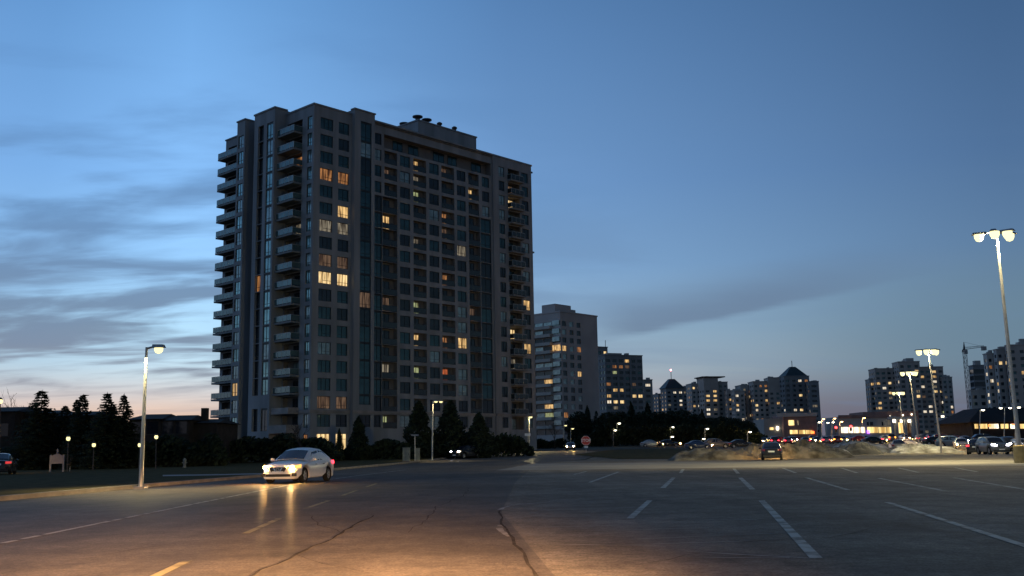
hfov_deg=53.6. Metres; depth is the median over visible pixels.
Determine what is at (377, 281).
window
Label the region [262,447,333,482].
sedan car
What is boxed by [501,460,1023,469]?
driveway
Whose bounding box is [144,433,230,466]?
hedge
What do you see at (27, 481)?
lawn
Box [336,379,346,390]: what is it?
window
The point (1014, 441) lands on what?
parked car
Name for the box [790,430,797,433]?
shop window
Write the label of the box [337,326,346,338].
window
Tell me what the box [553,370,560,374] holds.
bay window
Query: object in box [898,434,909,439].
parked car
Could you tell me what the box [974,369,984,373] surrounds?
window
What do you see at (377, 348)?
window
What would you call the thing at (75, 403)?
spruce tree
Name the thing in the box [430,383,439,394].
window
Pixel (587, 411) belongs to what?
evergreen tree
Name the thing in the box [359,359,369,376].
window
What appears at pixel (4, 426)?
window
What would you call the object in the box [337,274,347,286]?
window
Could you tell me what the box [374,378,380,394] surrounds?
window
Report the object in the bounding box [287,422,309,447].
bare tree
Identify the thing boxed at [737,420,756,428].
evergreen tree
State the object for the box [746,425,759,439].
evergreen tree
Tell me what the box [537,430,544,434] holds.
window
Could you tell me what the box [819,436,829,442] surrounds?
parked car
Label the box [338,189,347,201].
window
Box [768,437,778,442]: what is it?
parked car
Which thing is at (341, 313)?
window
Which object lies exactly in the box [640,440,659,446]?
parked car
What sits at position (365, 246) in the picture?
window
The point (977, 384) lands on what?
window
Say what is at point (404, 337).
window
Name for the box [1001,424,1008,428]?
window
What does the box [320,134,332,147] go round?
window
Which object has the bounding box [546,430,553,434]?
window
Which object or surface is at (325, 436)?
window
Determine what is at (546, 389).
window
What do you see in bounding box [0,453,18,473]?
parked car
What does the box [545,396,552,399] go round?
window
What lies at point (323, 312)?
window
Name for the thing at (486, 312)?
window
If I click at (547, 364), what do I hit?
window
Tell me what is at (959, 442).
parked car
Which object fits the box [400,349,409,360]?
window
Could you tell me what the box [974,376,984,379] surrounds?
window
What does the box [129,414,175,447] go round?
terrace house
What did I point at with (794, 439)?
parked car
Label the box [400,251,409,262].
window
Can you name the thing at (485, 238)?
window
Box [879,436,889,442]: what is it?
parked car
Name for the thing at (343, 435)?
window
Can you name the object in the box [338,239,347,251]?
window
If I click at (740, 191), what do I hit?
sky
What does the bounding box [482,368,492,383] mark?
window
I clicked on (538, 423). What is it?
window
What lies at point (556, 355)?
bay window
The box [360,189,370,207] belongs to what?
window
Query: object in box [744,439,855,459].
dirt mound
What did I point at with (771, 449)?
parked car
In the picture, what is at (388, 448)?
hedge
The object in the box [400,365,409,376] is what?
window
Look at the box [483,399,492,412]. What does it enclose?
window
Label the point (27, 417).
terrace house
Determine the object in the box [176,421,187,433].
window
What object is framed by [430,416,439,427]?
window
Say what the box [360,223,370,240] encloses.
window
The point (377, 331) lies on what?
window
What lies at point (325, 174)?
window
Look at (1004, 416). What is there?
lamp post
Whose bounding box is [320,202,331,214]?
window
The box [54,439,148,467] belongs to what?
hedge
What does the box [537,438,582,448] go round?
hedge
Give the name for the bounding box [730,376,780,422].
apartment tower
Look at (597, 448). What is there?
ground
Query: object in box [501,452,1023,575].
parking lot
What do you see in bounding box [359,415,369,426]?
window
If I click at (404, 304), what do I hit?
window
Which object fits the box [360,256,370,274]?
window
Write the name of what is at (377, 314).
window
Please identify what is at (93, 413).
terrace house
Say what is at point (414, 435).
name sign
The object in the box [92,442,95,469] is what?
lantern
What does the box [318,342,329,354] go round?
window
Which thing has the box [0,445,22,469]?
hedge
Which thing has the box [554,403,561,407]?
bay window
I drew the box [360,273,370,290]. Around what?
window
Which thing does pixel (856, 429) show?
shop window
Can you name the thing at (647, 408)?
evergreen tree
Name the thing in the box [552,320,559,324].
bay window
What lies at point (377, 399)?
window
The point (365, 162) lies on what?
window
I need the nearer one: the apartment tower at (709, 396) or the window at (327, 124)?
the window at (327, 124)
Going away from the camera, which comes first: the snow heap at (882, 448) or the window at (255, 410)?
the snow heap at (882, 448)
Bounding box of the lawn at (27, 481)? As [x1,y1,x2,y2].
[0,456,443,495]
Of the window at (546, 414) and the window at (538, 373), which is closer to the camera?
the window at (546, 414)
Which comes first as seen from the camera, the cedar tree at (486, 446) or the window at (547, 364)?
the cedar tree at (486, 446)
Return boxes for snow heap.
[832,440,891,451]
[834,442,883,454]
[886,443,963,452]
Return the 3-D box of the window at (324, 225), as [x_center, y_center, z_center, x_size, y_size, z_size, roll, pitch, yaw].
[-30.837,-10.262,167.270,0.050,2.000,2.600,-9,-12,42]
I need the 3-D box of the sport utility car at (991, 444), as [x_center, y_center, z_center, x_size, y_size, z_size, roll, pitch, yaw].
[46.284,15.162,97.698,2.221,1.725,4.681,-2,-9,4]
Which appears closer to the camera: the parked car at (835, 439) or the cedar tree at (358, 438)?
the cedar tree at (358, 438)
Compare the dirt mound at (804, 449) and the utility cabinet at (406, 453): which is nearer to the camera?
the dirt mound at (804, 449)
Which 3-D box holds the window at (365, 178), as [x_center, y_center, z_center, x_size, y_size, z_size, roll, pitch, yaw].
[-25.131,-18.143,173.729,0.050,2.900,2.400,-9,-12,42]
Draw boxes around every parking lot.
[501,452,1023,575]
[587,438,1012,459]
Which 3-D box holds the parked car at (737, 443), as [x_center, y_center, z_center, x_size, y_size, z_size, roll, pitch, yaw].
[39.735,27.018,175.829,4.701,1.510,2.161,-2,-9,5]
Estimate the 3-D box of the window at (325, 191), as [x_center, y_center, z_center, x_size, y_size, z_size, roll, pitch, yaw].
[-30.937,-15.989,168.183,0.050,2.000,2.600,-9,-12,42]
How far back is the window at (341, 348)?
166.74 m
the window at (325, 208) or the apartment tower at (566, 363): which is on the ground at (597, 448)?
the apartment tower at (566, 363)
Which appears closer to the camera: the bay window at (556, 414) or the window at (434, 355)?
the window at (434, 355)
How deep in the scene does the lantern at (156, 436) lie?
88.99 m
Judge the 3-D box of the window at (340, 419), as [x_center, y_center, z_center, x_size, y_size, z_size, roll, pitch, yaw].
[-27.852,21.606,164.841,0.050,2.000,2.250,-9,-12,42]
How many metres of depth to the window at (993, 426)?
207.71 m
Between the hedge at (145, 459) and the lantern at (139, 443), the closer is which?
the lantern at (139, 443)
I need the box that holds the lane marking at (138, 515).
[0,470,399,543]
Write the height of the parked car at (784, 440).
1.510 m
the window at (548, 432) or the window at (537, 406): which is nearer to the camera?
the window at (548, 432)
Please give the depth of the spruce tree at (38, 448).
98.29 m
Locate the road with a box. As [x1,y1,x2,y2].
[0,450,594,575]
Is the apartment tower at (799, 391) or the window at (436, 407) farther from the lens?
the apartment tower at (799, 391)
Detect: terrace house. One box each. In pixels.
[0,407,32,447]
[22,410,71,442]
[52,411,116,437]
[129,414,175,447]
[158,408,208,465]
[194,419,240,463]
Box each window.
[0,423,8,436]
[132,422,141,433]
[146,422,158,434]
[162,422,173,434]
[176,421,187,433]
[254,409,257,431]
[261,408,266,430]
[317,360,329,372]
[317,378,329,390]
[317,396,329,408]
[317,414,329,426]
[317,434,328,440]
[318,289,330,301]
[318,306,330,318]
[318,324,330,336]
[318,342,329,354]
[319,219,331,232]
[319,236,331,249]
[319,254,330,266]
[319,271,330,283]
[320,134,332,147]
[320,151,331,164]
[320,168,331,180]
[320,185,331,197]
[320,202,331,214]
[321,117,332,130]
[336,361,346,373]
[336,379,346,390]
[336,397,346,408]
[336,415,345,426]
[336,434,345,448]
[337,256,347,268]
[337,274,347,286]
[337,291,346,303]
[337,308,346,320]
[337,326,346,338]
[337,343,346,355]
[338,155,348,168]
[338,172,347,184]
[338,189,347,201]
[338,205,347,218]
[338,222,347,234]
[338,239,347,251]
[359,342,369,359]
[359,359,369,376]
[359,377,369,394]
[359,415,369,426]
[360,173,370,190]
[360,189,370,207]
[360,206,370,223]
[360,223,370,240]
[360,239,370,257]
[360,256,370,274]
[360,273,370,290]
[360,290,369,307]
[360,307,369,324]
[360,325,369,342]
[361,121,370,142]
[361,140,370,158]
[361,157,370,174]
[374,227,380,243]
[374,244,380,260]
[374,260,380,276]
[374,277,380,293]
[374,294,380,309]
[374,310,380,326]
[374,327,380,343]
[374,344,380,360]
[374,361,380,377]
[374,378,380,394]
[374,396,380,410]
[375,195,381,211]
[375,211,381,227]
[400,234,409,246]
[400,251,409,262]
[400,267,409,278]
[400,283,409,294]
[400,299,409,310]
[400,316,409,327]
[400,332,409,343]
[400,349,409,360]
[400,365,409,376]
[400,382,409,393]
[400,399,409,410]
[400,416,409,426]
[430,335,438,346]
[430,351,438,362]
[430,367,439,378]
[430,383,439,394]
[430,400,439,410]
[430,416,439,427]
[480,218,490,233]
[481,233,490,248]
[481,248,490,262]
[481,262,490,277]
[481,277,490,292]
[481,292,491,307]
[481,307,491,322]
[482,323,491,337]
[482,338,491,352]
[482,353,491,367]
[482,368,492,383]
[482,384,492,398]
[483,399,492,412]
[536,372,543,375]
[536,397,543,400]
[536,405,543,408]
[537,413,544,417]
[537,422,544,425]
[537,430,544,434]
[544,355,551,358]
[544,363,551,366]
[545,388,552,391]
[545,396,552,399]
[545,404,552,408]
[545,413,552,416]
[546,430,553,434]
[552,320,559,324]
[552,328,559,333]
[552,336,559,341]
[552,345,559,349]
[553,353,560,357]
[553,361,560,366]
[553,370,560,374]
[553,378,560,382]
[553,386,560,391]
[554,395,561,399]
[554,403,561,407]
[554,412,561,416]
[554,420,561,424]
[555,429,562,434]
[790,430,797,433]
[841,427,847,432]
[853,427,859,432]
[867,427,877,432]
[878,427,886,432]
[898,422,902,432]
[907,422,910,432]
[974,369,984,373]
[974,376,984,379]
[975,382,985,386]
[980,424,987,428]
[989,424,998,428]
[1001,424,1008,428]
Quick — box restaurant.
[932,408,1023,438]
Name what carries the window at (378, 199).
in the apartment tower at (377, 276)
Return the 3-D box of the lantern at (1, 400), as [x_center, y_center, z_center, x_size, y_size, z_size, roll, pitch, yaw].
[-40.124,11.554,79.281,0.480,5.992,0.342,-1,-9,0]
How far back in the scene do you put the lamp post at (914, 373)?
151.99 m
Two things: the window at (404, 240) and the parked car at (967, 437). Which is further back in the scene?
the window at (404, 240)
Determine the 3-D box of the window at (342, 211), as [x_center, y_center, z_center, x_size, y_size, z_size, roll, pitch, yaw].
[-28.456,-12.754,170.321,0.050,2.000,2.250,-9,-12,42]
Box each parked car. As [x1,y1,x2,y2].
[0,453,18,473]
[565,442,575,449]
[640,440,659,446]
[657,440,680,446]
[684,440,712,448]
[704,438,727,447]
[727,439,750,447]
[759,437,766,443]
[759,442,784,459]
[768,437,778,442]
[781,437,791,443]
[788,436,797,442]
[799,437,810,441]
[811,436,819,441]
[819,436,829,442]
[829,435,841,443]
[849,435,864,440]
[861,436,886,443]
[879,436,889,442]
[886,434,895,440]
[888,439,920,448]
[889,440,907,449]
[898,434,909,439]
[913,435,924,441]
[921,436,942,444]
[935,436,968,445]
[952,438,966,448]
[959,436,973,439]
[965,439,987,453]
[971,434,990,438]
[999,436,1015,450]
[1010,438,1023,451]
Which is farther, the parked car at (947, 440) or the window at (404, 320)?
the window at (404, 320)
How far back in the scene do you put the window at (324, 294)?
165.54 m
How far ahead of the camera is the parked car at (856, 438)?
232.50 m
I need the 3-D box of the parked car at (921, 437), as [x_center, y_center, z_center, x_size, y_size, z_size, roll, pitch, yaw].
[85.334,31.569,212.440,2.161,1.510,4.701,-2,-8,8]
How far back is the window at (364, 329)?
169.69 m
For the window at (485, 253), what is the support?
in the apartment tower at (377, 276)
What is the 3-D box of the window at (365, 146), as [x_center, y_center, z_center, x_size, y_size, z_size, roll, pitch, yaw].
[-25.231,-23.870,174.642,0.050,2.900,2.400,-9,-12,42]
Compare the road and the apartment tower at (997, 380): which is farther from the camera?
the apartment tower at (997, 380)
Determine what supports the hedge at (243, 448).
on the lawn at (27, 481)
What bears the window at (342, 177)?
in the apartment tower at (377, 276)
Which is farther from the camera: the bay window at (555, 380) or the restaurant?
the bay window at (555, 380)
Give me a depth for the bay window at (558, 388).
339.58 m
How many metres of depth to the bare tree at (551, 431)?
212.79 m
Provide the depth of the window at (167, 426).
114.99 m
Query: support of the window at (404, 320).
in the apartment tower at (377, 276)
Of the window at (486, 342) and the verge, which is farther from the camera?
the window at (486, 342)
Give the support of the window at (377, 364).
in the apartment tower at (377, 276)
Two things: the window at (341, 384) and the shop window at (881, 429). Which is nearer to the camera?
the window at (341, 384)
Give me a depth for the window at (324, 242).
166.86 m
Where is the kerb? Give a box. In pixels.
[0,457,446,500]
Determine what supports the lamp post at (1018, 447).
on the parking lot at (820, 512)
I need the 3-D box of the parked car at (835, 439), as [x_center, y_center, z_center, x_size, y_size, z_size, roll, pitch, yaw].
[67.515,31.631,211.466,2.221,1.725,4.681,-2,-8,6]
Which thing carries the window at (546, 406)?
in the apartment tower at (566, 363)
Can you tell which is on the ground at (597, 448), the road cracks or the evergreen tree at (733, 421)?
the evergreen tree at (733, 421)
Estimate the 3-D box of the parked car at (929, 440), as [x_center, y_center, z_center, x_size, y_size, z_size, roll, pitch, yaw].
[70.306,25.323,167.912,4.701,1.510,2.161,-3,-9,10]
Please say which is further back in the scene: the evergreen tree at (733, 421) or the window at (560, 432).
the window at (560, 432)
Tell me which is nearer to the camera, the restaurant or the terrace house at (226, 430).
the terrace house at (226, 430)
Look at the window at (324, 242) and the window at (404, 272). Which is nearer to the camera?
the window at (324, 242)
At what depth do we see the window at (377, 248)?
175.34 m
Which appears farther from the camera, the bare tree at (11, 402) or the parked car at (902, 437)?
the parked car at (902, 437)
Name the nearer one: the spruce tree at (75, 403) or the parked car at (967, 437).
the spruce tree at (75, 403)
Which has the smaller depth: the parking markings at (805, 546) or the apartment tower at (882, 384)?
the parking markings at (805, 546)
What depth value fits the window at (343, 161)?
171.78 m
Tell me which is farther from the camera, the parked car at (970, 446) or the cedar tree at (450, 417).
the cedar tree at (450, 417)
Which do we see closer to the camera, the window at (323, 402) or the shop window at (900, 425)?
the window at (323, 402)
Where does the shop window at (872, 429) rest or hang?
in the shop building at (877, 424)
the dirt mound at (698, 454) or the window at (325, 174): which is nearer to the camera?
the dirt mound at (698, 454)
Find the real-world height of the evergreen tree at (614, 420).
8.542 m
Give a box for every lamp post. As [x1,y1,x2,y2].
[133,344,165,488]
[430,400,442,460]
[892,391,905,438]
[900,371,919,442]
[915,348,942,452]
[971,228,1023,462]
[998,407,1012,436]
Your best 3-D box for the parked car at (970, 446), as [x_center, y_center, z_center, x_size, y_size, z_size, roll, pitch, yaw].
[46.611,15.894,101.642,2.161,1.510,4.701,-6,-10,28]
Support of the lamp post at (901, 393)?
on the parking lot at (885, 444)
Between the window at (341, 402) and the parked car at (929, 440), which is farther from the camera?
the parked car at (929, 440)
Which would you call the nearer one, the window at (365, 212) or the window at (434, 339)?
the window at (365, 212)
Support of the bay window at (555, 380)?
in the apartment tower at (566, 363)
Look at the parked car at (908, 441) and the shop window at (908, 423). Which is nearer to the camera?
the parked car at (908, 441)
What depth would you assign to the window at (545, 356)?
344.93 m
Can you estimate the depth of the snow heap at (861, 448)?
114.10 m
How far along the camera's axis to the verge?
140.10 m
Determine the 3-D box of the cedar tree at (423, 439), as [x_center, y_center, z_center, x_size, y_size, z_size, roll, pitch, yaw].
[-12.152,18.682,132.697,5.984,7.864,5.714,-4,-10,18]
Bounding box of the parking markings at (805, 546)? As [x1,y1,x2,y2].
[573,468,1023,557]
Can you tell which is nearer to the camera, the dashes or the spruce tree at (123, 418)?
the dashes
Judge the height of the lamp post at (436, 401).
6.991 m
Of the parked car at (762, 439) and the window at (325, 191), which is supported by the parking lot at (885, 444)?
the parked car at (762, 439)
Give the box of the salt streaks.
[495,479,978,558]
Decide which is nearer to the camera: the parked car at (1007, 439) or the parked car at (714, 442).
the parked car at (1007, 439)
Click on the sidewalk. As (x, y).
(210, 474)
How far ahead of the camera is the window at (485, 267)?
194.84 m
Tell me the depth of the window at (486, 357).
192.01 m
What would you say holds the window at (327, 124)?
in the apartment tower at (377, 276)
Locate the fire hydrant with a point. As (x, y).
(184, 462)
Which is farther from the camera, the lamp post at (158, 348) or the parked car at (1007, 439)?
the parked car at (1007, 439)
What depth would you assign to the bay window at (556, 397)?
339.09 m
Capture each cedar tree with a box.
[335,428,344,458]
[346,416,370,459]
[402,401,441,457]
[431,400,471,457]
[462,412,499,457]
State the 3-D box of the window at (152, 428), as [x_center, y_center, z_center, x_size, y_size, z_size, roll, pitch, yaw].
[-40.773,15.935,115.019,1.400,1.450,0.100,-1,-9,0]
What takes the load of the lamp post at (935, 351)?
on the parking lot at (885, 444)
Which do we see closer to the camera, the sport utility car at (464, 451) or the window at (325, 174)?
the sport utility car at (464, 451)
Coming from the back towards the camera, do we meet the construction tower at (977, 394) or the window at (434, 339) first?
the construction tower at (977, 394)
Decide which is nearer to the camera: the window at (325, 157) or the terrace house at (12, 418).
the terrace house at (12, 418)
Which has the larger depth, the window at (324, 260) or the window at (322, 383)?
the window at (324, 260)
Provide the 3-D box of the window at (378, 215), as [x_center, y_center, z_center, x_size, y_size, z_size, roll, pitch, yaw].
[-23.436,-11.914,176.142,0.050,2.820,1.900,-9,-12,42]
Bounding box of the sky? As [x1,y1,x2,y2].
[0,0,1023,435]
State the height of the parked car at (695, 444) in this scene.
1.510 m
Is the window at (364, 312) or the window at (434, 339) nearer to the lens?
the window at (364, 312)
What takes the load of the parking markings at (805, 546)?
on the parking lot at (820, 512)
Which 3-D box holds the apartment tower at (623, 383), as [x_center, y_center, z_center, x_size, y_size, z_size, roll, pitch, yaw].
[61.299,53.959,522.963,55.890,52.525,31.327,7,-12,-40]
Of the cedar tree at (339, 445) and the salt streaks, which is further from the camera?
the cedar tree at (339, 445)
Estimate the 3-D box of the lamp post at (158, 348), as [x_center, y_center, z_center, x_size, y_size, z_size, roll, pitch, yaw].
[-13.219,4.677,37.066,1.008,5.238,0.458,-2,-9,9]
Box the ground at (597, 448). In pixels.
[386,434,992,465]
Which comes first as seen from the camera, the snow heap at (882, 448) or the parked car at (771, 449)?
the parked car at (771, 449)
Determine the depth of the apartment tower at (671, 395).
714.21 m
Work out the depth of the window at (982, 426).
207.71 m
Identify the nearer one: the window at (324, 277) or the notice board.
the notice board
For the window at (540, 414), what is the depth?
344.30 m
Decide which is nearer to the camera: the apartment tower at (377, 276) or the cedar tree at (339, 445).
the cedar tree at (339, 445)
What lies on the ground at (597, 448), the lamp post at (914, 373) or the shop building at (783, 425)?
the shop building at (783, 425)
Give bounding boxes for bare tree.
[2,390,32,406]
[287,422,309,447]
[542,421,562,448]
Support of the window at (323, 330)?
in the apartment tower at (377, 276)
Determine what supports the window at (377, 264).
in the apartment tower at (377, 276)
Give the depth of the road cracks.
13.51 m
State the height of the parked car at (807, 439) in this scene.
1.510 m
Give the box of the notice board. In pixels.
[49,449,64,471]
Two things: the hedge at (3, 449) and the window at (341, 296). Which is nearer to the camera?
the hedge at (3, 449)
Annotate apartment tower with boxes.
[210,102,536,452]
[534,304,599,440]
[598,340,652,414]
[653,369,686,413]
[686,376,731,418]
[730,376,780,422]
[779,361,820,435]
[865,358,954,433]
[982,339,1023,407]
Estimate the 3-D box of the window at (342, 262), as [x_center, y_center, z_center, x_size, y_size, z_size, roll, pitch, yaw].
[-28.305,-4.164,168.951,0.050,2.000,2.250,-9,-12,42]
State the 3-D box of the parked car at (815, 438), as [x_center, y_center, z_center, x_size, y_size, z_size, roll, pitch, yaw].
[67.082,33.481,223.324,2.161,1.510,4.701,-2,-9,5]
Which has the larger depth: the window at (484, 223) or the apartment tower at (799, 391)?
the apartment tower at (799, 391)
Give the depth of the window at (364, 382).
168.29 m
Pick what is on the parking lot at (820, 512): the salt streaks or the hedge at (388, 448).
the salt streaks
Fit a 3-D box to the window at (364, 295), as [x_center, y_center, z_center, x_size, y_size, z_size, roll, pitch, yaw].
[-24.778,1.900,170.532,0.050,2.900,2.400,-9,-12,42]
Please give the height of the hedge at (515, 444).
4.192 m
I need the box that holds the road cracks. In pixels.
[85,477,945,575]
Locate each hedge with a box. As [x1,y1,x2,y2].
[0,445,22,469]
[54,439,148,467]
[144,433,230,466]
[229,432,345,462]
[344,438,414,459]
[425,431,534,456]
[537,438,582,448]
[572,422,767,446]
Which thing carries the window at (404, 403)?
in the apartment tower at (377, 276)
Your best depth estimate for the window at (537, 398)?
345.31 m
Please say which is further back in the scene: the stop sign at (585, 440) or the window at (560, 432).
the window at (560, 432)
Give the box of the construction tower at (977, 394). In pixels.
[967,361,987,408]
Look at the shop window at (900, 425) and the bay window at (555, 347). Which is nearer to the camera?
the shop window at (900, 425)
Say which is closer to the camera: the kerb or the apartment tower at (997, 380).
the kerb
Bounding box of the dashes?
[150,484,374,575]
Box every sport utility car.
[450,445,479,458]
[975,436,1009,454]
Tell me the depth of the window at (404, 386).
176.15 m
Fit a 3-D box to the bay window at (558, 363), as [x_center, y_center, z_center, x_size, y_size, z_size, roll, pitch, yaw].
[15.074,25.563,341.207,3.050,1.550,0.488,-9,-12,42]
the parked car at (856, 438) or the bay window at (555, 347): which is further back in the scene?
the bay window at (555, 347)
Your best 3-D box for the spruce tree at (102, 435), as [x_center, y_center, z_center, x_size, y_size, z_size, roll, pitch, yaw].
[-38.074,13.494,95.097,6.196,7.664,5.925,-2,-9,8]
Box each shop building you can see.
[754,413,816,437]
[824,411,919,437]
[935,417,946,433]
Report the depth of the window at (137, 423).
115.04 m
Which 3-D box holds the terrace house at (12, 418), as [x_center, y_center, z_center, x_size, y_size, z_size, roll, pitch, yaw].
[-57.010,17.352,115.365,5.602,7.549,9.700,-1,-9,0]
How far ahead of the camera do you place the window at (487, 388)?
191.23 m
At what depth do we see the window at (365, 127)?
175.21 m
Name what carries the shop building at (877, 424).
on the ground at (597, 448)
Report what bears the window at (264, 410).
in the apartment tower at (377, 276)
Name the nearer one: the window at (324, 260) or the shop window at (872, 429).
the window at (324, 260)
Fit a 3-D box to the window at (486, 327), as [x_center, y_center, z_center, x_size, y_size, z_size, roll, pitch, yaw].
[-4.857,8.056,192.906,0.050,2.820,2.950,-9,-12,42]
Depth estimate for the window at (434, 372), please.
181.79 m
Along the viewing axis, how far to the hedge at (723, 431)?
235.44 m
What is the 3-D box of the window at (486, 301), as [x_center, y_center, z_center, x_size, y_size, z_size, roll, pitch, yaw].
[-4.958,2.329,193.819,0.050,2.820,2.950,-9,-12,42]
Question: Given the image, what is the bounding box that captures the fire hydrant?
[182,458,186,467]
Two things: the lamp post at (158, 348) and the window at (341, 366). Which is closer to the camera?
the lamp post at (158, 348)
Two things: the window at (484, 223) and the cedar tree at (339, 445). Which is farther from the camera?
the window at (484, 223)
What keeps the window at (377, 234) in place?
in the apartment tower at (377, 276)
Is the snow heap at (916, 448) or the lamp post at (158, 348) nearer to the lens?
the lamp post at (158, 348)
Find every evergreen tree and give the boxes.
[562,411,594,439]
[584,405,590,417]
[591,412,628,445]
[628,401,635,444]
[644,402,650,418]
[672,409,695,443]
[711,416,730,441]
[725,418,744,426]
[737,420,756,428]
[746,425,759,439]
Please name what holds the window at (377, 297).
in the apartment tower at (377, 276)
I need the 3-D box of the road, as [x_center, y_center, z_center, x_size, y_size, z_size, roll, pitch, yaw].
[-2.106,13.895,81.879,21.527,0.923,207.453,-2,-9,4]
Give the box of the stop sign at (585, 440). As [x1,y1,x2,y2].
[581,436,590,447]
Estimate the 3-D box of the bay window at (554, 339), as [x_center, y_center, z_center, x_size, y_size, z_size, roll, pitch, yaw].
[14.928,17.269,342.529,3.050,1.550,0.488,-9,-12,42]
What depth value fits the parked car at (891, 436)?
237.23 m
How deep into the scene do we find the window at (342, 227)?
169.94 m
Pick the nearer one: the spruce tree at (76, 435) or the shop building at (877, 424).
the spruce tree at (76, 435)
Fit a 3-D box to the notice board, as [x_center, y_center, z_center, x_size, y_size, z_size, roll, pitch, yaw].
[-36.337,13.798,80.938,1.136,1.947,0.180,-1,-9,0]
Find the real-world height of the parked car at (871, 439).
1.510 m
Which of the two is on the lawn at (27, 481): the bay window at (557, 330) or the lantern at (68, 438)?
the lantern at (68, 438)
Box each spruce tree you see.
[0,390,71,469]
[48,406,70,468]
[55,400,80,468]
[56,394,94,469]
[70,392,137,469]
[100,393,151,468]
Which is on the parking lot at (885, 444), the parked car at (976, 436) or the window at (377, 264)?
the parked car at (976, 436)
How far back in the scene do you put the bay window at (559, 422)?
337.72 m
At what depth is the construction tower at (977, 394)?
463.14 m
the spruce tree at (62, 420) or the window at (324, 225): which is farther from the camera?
the window at (324, 225)
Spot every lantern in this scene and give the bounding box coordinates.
[0,397,2,431]
[66,435,70,470]
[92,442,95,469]
[138,442,140,468]
[154,433,157,468]
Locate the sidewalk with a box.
[163,473,262,475]
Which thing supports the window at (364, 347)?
in the apartment tower at (377, 276)
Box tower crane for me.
[962,342,986,408]
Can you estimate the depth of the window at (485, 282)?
194.32 m
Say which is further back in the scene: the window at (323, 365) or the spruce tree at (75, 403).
the window at (323, 365)
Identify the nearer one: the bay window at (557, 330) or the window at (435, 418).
the window at (435, 418)
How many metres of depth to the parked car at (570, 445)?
185.99 m
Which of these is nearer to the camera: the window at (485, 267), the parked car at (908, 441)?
the parked car at (908, 441)
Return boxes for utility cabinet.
[403,447,410,460]
[414,448,419,460]
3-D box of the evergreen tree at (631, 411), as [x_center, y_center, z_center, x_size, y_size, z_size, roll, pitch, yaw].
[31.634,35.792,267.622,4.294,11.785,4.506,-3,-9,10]
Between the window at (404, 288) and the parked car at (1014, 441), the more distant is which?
the window at (404, 288)
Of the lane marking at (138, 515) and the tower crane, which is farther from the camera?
the tower crane
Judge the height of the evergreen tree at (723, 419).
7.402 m
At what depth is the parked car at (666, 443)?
206.72 m
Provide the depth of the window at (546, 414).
341.79 m
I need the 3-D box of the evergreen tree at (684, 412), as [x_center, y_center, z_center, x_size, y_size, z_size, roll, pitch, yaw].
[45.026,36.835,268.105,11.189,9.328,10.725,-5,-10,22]
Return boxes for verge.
[574,448,690,458]
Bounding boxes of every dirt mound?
[667,448,755,460]
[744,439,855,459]
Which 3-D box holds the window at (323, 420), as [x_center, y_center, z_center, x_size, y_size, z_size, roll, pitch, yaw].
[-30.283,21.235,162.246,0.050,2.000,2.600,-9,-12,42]
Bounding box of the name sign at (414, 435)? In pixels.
[411,434,418,456]
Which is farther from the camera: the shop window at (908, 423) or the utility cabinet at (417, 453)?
the shop window at (908, 423)
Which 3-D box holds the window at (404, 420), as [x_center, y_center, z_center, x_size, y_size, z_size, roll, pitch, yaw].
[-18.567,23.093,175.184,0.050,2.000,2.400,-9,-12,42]
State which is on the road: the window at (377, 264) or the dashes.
the dashes
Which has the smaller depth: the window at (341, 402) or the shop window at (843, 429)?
the window at (341, 402)
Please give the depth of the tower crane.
519.22 m
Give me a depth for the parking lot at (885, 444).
156.08 m
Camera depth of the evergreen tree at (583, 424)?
246.06 m
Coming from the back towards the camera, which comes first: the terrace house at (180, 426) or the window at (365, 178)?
the window at (365, 178)

